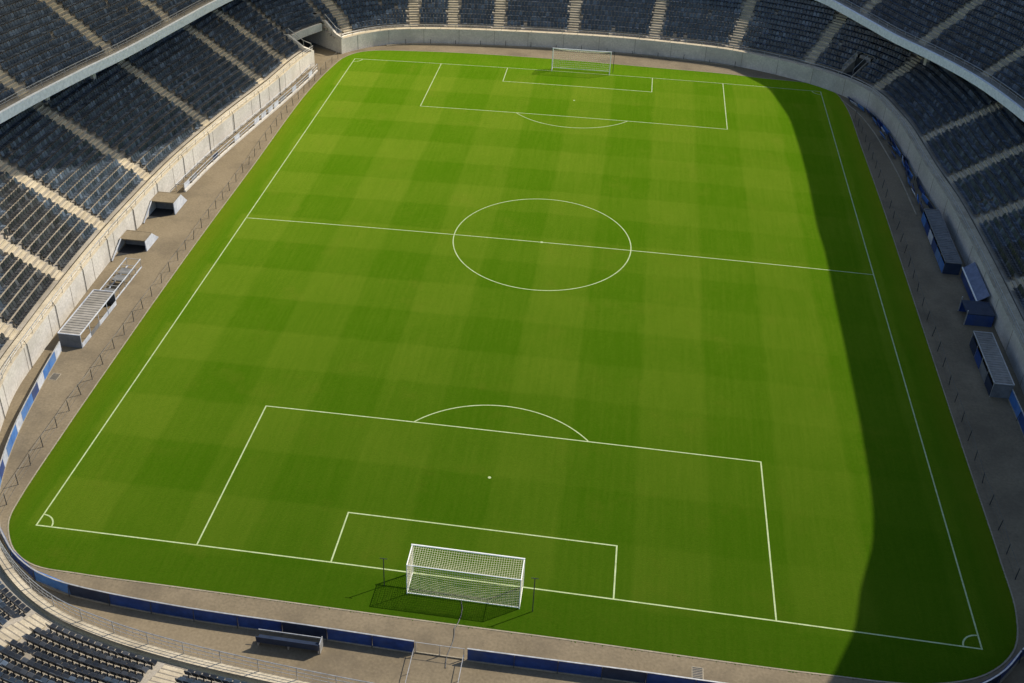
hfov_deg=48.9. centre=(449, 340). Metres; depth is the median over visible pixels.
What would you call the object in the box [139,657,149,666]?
stadium seat
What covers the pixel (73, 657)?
stadium seat
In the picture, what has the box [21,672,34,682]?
stadium seat
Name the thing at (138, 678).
stadium seat
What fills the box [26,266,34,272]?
stadium seat
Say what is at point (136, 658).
stadium seat
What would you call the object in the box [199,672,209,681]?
stadium seat
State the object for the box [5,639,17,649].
stadium seat
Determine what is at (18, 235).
stadium seat
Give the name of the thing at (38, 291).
stadium seat
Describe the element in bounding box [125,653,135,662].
stadium seat
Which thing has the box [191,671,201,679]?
stadium seat
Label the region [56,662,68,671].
stadium seat
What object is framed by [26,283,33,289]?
stadium seat
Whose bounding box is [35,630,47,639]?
stadium seat
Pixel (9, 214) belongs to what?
stadium seat
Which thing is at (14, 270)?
stadium seat
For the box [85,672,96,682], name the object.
stadium seat
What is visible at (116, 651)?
stadium seat
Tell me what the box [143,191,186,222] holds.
tunnel canopy
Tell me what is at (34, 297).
stadium seat
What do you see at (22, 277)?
stadium seat
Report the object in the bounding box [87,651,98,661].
stadium seat
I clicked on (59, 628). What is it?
stadium seat
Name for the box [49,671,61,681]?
stadium seat
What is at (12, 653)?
stadium seat
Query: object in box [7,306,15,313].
stadium seat
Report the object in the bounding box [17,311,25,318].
stadium seat
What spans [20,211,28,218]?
stadium seat
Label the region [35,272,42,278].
stadium seat
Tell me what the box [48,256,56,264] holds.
stadium seat
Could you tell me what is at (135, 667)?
stadium seat
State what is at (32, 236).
stadium seat
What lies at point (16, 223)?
stadium seat
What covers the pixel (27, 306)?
stadium seat
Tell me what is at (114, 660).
stadium seat
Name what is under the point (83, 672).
stadium seat
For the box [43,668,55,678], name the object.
stadium seat
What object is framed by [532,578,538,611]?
net pole
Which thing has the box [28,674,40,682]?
stadium seat
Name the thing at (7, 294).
stadium seat
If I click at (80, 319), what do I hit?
team shelter
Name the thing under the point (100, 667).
stadium seat
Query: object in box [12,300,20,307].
stadium seat
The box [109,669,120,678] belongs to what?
stadium seat
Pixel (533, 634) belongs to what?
pitch kerb
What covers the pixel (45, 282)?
stadium seat
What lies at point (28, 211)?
stadium seat
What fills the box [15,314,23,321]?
stadium seat
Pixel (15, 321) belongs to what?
stadium seat
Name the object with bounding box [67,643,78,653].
stadium seat
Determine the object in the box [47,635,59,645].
stadium seat
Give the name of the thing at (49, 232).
stadium seat
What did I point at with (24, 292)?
stadium seat
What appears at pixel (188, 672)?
stadium seat
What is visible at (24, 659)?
stadium seat
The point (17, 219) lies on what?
stadium seat
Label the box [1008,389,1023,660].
perimeter board
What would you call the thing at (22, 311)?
stadium seat
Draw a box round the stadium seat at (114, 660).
[108,658,119,668]
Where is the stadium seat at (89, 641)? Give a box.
[83,639,94,648]
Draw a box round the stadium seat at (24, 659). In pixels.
[16,657,28,667]
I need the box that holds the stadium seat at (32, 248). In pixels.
[30,245,38,254]
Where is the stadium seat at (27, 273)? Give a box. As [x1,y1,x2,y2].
[24,268,32,275]
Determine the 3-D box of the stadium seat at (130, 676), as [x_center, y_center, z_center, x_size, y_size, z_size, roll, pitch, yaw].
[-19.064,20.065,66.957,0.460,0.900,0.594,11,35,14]
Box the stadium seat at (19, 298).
[16,294,24,301]
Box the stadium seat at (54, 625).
[45,623,57,632]
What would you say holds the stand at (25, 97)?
on the ground
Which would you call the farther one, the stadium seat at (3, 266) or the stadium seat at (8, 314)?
the stadium seat at (3, 266)
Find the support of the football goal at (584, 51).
on the pitch
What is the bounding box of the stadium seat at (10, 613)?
[3,609,15,619]
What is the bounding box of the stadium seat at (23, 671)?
[15,669,27,679]
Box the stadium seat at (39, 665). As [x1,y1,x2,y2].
[29,663,41,673]
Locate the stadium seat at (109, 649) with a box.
[104,646,115,655]
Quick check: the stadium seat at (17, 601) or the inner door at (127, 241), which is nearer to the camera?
the stadium seat at (17, 601)
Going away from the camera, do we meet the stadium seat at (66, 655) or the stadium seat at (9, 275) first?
the stadium seat at (66, 655)
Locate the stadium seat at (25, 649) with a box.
[17,645,29,655]
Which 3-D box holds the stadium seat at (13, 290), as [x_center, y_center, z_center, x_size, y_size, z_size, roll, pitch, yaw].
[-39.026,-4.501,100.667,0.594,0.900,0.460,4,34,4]
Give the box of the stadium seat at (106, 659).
[101,656,112,665]
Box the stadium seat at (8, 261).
[5,257,13,264]
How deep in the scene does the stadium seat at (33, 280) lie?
102.72 m
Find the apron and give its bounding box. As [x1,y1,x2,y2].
[0,43,1023,682]
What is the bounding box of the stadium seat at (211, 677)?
[207,674,216,682]
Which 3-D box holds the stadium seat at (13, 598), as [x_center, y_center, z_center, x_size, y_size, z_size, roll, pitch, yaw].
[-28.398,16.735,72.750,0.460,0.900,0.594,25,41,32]
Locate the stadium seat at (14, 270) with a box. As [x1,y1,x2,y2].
[12,266,20,273]
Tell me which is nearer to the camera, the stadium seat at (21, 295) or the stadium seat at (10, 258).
the stadium seat at (21, 295)
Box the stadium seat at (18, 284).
[14,280,23,286]
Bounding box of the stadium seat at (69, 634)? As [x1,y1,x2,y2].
[64,631,75,640]
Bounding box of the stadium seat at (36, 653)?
[30,651,42,661]
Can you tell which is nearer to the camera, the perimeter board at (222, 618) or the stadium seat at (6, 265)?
the perimeter board at (222, 618)
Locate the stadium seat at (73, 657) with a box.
[67,654,78,664]
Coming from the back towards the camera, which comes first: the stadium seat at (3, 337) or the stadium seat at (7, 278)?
the stadium seat at (7, 278)
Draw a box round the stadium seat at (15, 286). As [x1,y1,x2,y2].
[12,282,20,289]
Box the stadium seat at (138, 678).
[132,675,142,682]
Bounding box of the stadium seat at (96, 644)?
[90,641,101,651]
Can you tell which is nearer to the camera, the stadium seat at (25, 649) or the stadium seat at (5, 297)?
the stadium seat at (25, 649)
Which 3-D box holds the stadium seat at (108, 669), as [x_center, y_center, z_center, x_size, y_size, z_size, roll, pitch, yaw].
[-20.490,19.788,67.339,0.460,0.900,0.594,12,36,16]
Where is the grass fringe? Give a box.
[7,50,1018,682]
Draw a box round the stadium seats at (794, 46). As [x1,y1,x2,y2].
[0,0,1023,682]
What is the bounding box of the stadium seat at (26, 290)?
[23,286,31,292]
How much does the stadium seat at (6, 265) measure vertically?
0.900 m
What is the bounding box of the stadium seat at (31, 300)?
[29,296,36,303]
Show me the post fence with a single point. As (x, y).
(145, 298)
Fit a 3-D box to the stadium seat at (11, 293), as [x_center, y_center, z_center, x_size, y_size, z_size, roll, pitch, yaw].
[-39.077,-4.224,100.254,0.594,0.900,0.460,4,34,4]
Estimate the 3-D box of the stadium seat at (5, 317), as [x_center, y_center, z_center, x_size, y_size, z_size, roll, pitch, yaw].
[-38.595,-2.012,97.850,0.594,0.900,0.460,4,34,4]
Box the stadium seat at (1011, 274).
[1006,270,1014,278]
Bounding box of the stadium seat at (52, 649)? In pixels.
[47,647,58,656]
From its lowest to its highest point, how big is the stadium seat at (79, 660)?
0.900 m
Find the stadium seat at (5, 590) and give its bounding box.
[0,588,8,596]
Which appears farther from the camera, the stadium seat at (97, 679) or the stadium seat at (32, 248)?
the stadium seat at (32, 248)
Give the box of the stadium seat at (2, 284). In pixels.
[0,280,8,287]
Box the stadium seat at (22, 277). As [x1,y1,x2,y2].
[19,274,27,280]
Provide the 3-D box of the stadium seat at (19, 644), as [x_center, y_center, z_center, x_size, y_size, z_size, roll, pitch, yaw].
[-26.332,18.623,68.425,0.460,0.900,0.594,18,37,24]
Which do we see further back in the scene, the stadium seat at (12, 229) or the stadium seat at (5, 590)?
the stadium seat at (12, 229)
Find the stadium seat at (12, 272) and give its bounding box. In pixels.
[9,269,17,276]
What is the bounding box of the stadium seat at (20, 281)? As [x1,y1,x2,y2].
[17,277,25,283]
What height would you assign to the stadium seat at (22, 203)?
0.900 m
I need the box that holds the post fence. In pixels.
[0,53,335,507]
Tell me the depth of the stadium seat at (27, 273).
103.05 m
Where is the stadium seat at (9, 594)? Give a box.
[1,591,12,600]
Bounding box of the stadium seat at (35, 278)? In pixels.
[33,274,40,281]
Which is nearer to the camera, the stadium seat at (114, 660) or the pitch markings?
the stadium seat at (114, 660)
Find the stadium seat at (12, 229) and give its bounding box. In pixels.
[8,224,16,232]
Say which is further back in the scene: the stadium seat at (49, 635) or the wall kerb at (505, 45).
the wall kerb at (505, 45)
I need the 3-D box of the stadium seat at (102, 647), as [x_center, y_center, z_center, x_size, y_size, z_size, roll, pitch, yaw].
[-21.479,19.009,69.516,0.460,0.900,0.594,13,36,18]
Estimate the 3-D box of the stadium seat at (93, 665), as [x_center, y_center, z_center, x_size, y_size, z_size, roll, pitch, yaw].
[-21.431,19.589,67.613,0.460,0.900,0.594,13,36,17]
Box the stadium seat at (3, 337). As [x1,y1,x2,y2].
[0,333,8,340]
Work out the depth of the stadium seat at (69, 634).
70.34 m
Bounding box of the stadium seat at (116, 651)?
[111,648,121,657]
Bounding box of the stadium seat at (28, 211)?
[25,207,32,213]
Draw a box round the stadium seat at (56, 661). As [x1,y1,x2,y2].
[50,659,62,669]
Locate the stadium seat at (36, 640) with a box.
[28,638,39,648]
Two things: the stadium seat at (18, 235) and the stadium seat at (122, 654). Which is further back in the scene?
the stadium seat at (18, 235)
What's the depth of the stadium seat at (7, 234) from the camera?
105.25 m
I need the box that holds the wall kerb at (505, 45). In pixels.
[386,39,735,66]
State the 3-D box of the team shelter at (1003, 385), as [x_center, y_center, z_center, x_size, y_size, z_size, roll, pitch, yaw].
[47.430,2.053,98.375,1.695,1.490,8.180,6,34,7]
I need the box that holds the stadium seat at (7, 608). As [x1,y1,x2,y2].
[0,606,10,615]
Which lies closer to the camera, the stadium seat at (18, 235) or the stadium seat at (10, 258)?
the stadium seat at (10, 258)
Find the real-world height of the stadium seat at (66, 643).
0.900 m
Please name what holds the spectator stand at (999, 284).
on the apron
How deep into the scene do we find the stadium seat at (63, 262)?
106.71 m
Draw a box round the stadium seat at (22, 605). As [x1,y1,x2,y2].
[14,603,25,611]
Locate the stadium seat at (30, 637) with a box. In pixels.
[22,635,33,644]
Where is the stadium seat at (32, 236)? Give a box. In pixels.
[29,232,36,238]
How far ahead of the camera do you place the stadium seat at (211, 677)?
67.54 m
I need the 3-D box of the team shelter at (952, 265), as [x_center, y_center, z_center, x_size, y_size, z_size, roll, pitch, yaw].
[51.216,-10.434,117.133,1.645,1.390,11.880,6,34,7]
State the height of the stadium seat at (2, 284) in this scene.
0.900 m
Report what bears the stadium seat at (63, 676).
on the spectator stand at (25, 350)
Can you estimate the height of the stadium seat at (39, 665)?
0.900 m
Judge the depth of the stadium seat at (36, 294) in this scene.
101.77 m
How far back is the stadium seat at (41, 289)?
102.59 m
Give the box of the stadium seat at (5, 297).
[2,294,10,300]
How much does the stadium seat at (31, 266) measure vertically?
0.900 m
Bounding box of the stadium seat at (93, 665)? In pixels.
[88,662,99,671]
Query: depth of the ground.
152.80 m
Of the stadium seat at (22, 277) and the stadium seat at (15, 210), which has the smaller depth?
the stadium seat at (22, 277)
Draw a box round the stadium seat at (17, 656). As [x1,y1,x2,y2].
[9,654,21,664]
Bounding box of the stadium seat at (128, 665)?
[122,662,133,672]
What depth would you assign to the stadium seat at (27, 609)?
72.01 m
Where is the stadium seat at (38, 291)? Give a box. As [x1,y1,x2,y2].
[36,287,43,294]
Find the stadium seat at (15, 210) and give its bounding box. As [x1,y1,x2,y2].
[12,206,19,212]
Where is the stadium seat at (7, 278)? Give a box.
[4,275,12,281]
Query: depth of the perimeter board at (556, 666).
70.34 m
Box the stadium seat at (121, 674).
[117,671,127,680]
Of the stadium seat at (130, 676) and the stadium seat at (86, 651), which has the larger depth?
the stadium seat at (86, 651)
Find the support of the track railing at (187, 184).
on the apron
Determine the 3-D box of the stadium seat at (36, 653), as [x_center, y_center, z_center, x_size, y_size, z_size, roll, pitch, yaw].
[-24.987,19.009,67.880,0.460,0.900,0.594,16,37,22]
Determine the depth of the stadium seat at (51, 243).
107.60 m
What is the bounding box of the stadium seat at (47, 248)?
[44,245,52,251]
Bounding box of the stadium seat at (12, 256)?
[10,252,18,259]
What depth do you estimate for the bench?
71.62 m
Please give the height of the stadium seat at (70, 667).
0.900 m
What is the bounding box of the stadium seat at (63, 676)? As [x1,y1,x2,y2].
[56,673,68,682]
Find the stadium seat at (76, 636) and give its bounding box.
[70,634,81,643]
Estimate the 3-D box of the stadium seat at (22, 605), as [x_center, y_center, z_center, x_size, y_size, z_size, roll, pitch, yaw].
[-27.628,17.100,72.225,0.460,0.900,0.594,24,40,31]
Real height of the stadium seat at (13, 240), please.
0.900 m
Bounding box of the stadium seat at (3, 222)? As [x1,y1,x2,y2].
[0,218,7,224]
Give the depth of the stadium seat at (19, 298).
100.23 m
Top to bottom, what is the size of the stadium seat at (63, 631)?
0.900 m
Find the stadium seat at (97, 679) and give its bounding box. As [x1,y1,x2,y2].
[92,674,103,682]
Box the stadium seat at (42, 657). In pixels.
[36,654,48,663]
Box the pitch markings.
[36,59,982,649]
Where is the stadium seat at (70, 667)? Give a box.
[63,665,75,674]
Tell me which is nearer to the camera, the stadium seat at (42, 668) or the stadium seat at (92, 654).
the stadium seat at (42, 668)
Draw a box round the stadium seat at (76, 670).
[70,667,82,677]
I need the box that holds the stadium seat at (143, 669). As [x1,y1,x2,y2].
[137,666,148,676]
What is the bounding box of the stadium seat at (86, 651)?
[80,648,91,658]
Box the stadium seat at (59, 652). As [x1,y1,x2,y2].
[53,649,65,659]
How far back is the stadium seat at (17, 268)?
102.79 m
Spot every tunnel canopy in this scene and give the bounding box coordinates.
[112,230,157,260]
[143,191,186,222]
[958,296,994,326]
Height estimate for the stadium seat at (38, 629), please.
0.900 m
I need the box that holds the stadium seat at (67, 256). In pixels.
[64,252,72,259]
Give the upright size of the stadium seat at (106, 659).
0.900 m
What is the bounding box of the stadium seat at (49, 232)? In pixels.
[46,228,53,234]
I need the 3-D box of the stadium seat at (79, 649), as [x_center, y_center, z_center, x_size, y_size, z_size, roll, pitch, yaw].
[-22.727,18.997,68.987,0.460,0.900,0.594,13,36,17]
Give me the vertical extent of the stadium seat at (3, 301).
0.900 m
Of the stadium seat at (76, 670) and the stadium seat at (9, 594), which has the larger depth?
the stadium seat at (9, 594)
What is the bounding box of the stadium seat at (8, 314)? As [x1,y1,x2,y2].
[5,309,13,316]
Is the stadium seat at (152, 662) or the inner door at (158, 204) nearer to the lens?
the stadium seat at (152, 662)
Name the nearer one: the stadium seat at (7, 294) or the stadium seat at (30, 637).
the stadium seat at (30, 637)
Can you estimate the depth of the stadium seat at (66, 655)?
68.29 m
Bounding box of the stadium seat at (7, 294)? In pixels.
[5,291,13,297]
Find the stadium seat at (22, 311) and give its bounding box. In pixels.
[19,308,27,314]
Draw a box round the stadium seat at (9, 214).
[7,210,15,217]
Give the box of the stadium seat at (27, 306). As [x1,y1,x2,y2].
[24,302,32,308]
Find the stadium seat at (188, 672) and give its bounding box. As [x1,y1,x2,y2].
[184,669,194,677]
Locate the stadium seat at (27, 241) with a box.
[24,237,31,243]
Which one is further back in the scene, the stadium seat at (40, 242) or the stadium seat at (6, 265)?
the stadium seat at (40, 242)
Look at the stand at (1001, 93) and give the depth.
141.61 m
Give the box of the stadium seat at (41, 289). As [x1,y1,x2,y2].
[38,284,46,291]
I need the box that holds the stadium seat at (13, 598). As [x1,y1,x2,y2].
[5,595,17,604]
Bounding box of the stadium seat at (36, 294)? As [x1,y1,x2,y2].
[33,290,41,297]
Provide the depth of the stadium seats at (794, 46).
136.07 m
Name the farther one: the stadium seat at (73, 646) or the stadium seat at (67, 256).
the stadium seat at (67, 256)
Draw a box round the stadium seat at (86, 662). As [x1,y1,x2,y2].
[81,660,92,669]
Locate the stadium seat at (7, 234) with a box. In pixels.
[3,229,11,237]
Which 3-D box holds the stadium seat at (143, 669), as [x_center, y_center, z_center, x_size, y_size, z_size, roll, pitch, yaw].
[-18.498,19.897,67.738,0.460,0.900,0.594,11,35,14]
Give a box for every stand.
[0,0,233,123]
[0,0,342,682]
[305,0,1023,393]
[815,0,1023,121]
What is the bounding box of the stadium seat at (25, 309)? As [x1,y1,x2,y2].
[22,305,30,311]
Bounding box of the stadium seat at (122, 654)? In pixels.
[118,651,128,659]
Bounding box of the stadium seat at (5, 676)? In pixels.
[0,674,9,682]
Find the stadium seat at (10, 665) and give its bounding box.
[1,663,14,673]
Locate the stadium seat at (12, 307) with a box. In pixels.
[9,303,17,310]
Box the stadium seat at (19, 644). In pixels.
[11,642,23,652]
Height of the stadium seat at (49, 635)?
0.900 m
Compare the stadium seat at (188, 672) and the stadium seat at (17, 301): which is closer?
the stadium seat at (188, 672)
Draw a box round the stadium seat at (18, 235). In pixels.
[15,231,23,237]
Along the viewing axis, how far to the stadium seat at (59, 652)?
68.43 m
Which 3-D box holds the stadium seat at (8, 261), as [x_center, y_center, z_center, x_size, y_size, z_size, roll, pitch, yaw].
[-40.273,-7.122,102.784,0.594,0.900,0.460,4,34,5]
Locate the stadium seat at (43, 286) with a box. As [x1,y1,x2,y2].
[40,282,48,288]
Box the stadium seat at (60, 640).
[54,638,65,647]
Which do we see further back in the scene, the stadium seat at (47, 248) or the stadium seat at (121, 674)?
the stadium seat at (47, 248)
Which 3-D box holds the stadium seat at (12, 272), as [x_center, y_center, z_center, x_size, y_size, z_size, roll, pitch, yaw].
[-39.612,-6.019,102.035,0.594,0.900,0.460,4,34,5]
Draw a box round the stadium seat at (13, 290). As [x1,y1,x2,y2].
[10,285,18,292]
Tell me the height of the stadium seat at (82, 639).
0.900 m
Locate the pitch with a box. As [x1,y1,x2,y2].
[10,50,1015,682]
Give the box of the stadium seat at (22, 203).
[19,199,26,205]
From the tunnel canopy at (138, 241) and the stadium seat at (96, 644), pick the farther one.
the tunnel canopy at (138, 241)
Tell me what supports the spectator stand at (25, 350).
on the apron
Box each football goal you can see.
[406,544,524,608]
[551,48,611,74]
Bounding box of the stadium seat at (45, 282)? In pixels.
[42,279,50,285]
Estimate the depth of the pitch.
95.11 m
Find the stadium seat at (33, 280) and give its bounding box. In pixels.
[30,277,38,284]
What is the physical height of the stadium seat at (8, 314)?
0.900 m
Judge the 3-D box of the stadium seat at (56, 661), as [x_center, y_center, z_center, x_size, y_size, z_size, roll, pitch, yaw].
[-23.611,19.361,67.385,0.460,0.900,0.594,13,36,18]
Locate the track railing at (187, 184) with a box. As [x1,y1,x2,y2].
[175,64,317,191]
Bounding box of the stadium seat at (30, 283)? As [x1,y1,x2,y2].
[28,280,36,286]
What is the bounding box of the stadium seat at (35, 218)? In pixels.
[32,214,39,220]
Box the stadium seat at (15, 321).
[12,317,20,325]
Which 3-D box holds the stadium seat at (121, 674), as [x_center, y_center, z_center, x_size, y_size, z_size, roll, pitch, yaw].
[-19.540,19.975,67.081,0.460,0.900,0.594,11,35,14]
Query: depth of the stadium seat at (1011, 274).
106.93 m
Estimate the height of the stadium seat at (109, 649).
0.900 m
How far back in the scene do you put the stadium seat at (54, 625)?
70.92 m
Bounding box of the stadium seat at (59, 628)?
[51,626,63,635]
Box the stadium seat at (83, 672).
[77,669,89,679]
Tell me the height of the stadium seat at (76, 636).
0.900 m
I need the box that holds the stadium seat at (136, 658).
[132,655,142,664]
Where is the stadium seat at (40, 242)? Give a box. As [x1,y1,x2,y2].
[37,238,45,244]
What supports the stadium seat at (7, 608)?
on the spectator stand at (25, 350)
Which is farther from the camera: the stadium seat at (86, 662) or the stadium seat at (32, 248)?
the stadium seat at (32, 248)
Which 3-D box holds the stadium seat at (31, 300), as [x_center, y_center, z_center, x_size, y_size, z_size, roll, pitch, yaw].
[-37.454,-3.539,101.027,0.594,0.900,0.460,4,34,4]
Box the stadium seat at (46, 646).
[40,644,52,653]
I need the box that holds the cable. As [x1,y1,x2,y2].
[445,601,462,667]
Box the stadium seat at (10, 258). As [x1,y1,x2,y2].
[7,255,15,261]
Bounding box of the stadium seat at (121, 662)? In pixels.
[115,660,126,670]
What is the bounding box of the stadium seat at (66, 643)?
[60,641,72,650]
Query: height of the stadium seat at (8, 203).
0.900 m
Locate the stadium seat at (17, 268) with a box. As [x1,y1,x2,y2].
[14,264,22,270]
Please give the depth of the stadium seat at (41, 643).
68.95 m
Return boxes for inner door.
[125,240,144,245]
[155,202,173,209]
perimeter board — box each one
[0,341,61,526]
[0,527,414,652]
[467,648,1021,682]
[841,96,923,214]
[876,118,933,208]
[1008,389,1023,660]
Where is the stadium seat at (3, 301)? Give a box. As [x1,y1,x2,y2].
[0,297,8,303]
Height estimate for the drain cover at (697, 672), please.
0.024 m
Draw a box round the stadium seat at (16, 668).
[8,666,20,676]
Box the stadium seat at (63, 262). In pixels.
[60,258,67,264]
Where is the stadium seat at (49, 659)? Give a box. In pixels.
[43,657,55,666]
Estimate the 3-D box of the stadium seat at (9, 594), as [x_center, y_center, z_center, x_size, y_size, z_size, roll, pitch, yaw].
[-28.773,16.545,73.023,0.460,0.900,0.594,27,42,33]
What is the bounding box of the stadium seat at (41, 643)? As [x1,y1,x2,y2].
[34,641,46,651]
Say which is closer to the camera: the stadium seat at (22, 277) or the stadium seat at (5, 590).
the stadium seat at (5, 590)
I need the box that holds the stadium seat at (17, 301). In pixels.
[14,297,22,304]
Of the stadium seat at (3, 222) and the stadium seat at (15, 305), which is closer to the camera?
the stadium seat at (15, 305)
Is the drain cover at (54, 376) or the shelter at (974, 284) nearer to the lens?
the drain cover at (54, 376)
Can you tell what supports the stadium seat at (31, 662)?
on the spectator stand at (25, 350)
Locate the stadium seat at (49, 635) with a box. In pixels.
[41,633,53,642]
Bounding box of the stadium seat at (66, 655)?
[60,652,72,662]
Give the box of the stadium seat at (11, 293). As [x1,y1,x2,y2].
[7,288,15,295]
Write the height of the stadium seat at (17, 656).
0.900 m
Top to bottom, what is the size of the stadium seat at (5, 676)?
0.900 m
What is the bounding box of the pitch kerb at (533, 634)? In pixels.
[7,50,1018,682]
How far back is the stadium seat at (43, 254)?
105.96 m
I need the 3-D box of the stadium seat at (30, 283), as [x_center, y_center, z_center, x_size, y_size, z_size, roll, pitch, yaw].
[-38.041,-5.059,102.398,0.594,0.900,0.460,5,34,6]
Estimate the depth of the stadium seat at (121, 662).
68.16 m
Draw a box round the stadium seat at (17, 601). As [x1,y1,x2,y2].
[9,599,21,608]
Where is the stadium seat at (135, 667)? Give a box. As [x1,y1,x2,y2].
[130,664,141,674]
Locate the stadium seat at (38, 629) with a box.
[29,627,41,636]
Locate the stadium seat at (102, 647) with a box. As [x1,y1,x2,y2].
[97,644,107,653]
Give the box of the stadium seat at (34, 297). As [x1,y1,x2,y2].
[31,293,39,300]
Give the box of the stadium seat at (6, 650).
[0,648,9,658]
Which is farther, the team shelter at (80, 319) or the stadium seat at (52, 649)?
the team shelter at (80, 319)
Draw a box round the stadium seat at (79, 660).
[74,657,85,666]
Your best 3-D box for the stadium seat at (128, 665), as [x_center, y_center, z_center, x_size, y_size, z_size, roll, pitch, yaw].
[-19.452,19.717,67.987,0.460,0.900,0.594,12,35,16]
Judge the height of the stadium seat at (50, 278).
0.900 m
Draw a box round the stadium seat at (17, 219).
[15,216,23,222]
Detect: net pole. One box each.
[380,558,384,585]
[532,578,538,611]
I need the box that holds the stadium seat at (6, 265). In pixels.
[3,260,11,267]
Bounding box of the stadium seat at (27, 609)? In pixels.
[19,606,30,615]
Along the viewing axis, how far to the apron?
88.71 m
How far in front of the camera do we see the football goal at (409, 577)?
74.86 m
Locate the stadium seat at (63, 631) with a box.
[57,629,68,638]
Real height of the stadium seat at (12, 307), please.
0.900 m
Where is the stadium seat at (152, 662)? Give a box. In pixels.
[146,659,157,669]
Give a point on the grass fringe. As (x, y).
(527, 632)
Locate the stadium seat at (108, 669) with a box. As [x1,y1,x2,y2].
[102,667,113,676]
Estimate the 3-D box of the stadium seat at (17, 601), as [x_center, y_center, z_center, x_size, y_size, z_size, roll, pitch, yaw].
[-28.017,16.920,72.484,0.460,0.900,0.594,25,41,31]
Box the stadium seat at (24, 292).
[21,288,29,295]
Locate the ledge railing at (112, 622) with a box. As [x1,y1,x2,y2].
[0,541,371,682]
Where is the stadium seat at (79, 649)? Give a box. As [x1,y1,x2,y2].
[74,646,85,655]
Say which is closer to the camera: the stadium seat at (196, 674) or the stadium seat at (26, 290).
the stadium seat at (196, 674)
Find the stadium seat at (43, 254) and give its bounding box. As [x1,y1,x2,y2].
[40,250,47,258]
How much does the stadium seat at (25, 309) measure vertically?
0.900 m
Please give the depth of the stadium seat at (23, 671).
66.09 m
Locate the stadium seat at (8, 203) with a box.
[5,199,12,205]
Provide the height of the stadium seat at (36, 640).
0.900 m
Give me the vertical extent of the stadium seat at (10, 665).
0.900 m
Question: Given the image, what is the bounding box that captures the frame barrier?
[100,257,141,299]
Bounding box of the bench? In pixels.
[255,629,322,653]
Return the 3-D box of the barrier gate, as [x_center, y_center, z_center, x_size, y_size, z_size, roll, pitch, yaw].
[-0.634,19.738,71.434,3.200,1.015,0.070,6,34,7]
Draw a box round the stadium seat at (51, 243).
[49,240,56,246]
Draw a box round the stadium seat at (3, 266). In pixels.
[0,263,8,269]
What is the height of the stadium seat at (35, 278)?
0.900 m
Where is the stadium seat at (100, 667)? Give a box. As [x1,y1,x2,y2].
[95,664,106,674]
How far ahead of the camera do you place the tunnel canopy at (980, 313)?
104.72 m
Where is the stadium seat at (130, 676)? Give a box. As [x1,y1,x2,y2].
[124,673,135,682]
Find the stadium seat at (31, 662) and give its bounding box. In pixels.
[22,660,35,670]
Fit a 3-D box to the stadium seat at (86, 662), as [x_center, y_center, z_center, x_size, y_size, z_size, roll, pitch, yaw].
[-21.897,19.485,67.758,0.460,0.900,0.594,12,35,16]
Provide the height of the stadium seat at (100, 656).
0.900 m
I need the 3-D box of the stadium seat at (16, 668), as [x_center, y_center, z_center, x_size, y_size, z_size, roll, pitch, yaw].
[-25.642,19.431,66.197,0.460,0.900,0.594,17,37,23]
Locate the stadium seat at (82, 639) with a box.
[77,636,88,645]
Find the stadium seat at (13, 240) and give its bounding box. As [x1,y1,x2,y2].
[11,236,18,243]
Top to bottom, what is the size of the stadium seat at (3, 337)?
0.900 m
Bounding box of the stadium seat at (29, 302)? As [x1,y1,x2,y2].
[26,299,34,305]
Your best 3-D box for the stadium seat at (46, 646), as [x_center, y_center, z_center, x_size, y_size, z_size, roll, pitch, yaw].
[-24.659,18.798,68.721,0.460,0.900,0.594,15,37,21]
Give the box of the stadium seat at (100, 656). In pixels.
[94,653,105,663]
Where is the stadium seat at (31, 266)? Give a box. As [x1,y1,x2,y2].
[28,263,36,269]
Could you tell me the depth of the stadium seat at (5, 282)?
100.70 m
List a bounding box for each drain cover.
[48,373,60,379]
[691,666,703,679]
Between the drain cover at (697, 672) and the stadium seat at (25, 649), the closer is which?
the stadium seat at (25, 649)
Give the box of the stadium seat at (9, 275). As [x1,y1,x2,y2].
[7,272,14,278]
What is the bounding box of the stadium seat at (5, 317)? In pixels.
[2,312,10,321]
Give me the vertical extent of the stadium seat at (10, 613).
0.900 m
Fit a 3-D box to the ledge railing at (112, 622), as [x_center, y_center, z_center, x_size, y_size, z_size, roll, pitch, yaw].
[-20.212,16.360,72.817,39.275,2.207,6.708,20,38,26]
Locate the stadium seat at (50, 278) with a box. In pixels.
[47,274,55,280]
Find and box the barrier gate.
[415,642,464,659]
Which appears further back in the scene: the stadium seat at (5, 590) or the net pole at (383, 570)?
the net pole at (383, 570)
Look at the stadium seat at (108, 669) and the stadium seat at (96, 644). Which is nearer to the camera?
the stadium seat at (108, 669)
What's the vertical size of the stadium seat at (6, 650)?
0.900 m
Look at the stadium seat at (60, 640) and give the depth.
69.51 m
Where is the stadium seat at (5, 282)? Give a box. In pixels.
[2,277,10,284]
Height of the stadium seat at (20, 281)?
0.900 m
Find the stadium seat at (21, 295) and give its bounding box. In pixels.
[19,291,27,298]
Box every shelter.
[57,289,116,347]
[921,208,961,274]
[960,262,989,300]
[969,331,1014,398]
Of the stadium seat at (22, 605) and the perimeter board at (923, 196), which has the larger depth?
the perimeter board at (923, 196)
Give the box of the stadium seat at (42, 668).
[36,665,48,675]
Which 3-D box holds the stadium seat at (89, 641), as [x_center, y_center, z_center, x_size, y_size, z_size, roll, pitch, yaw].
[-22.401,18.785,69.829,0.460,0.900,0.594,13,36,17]
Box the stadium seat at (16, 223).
[13,219,20,225]
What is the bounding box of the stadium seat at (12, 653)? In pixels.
[3,651,15,661]

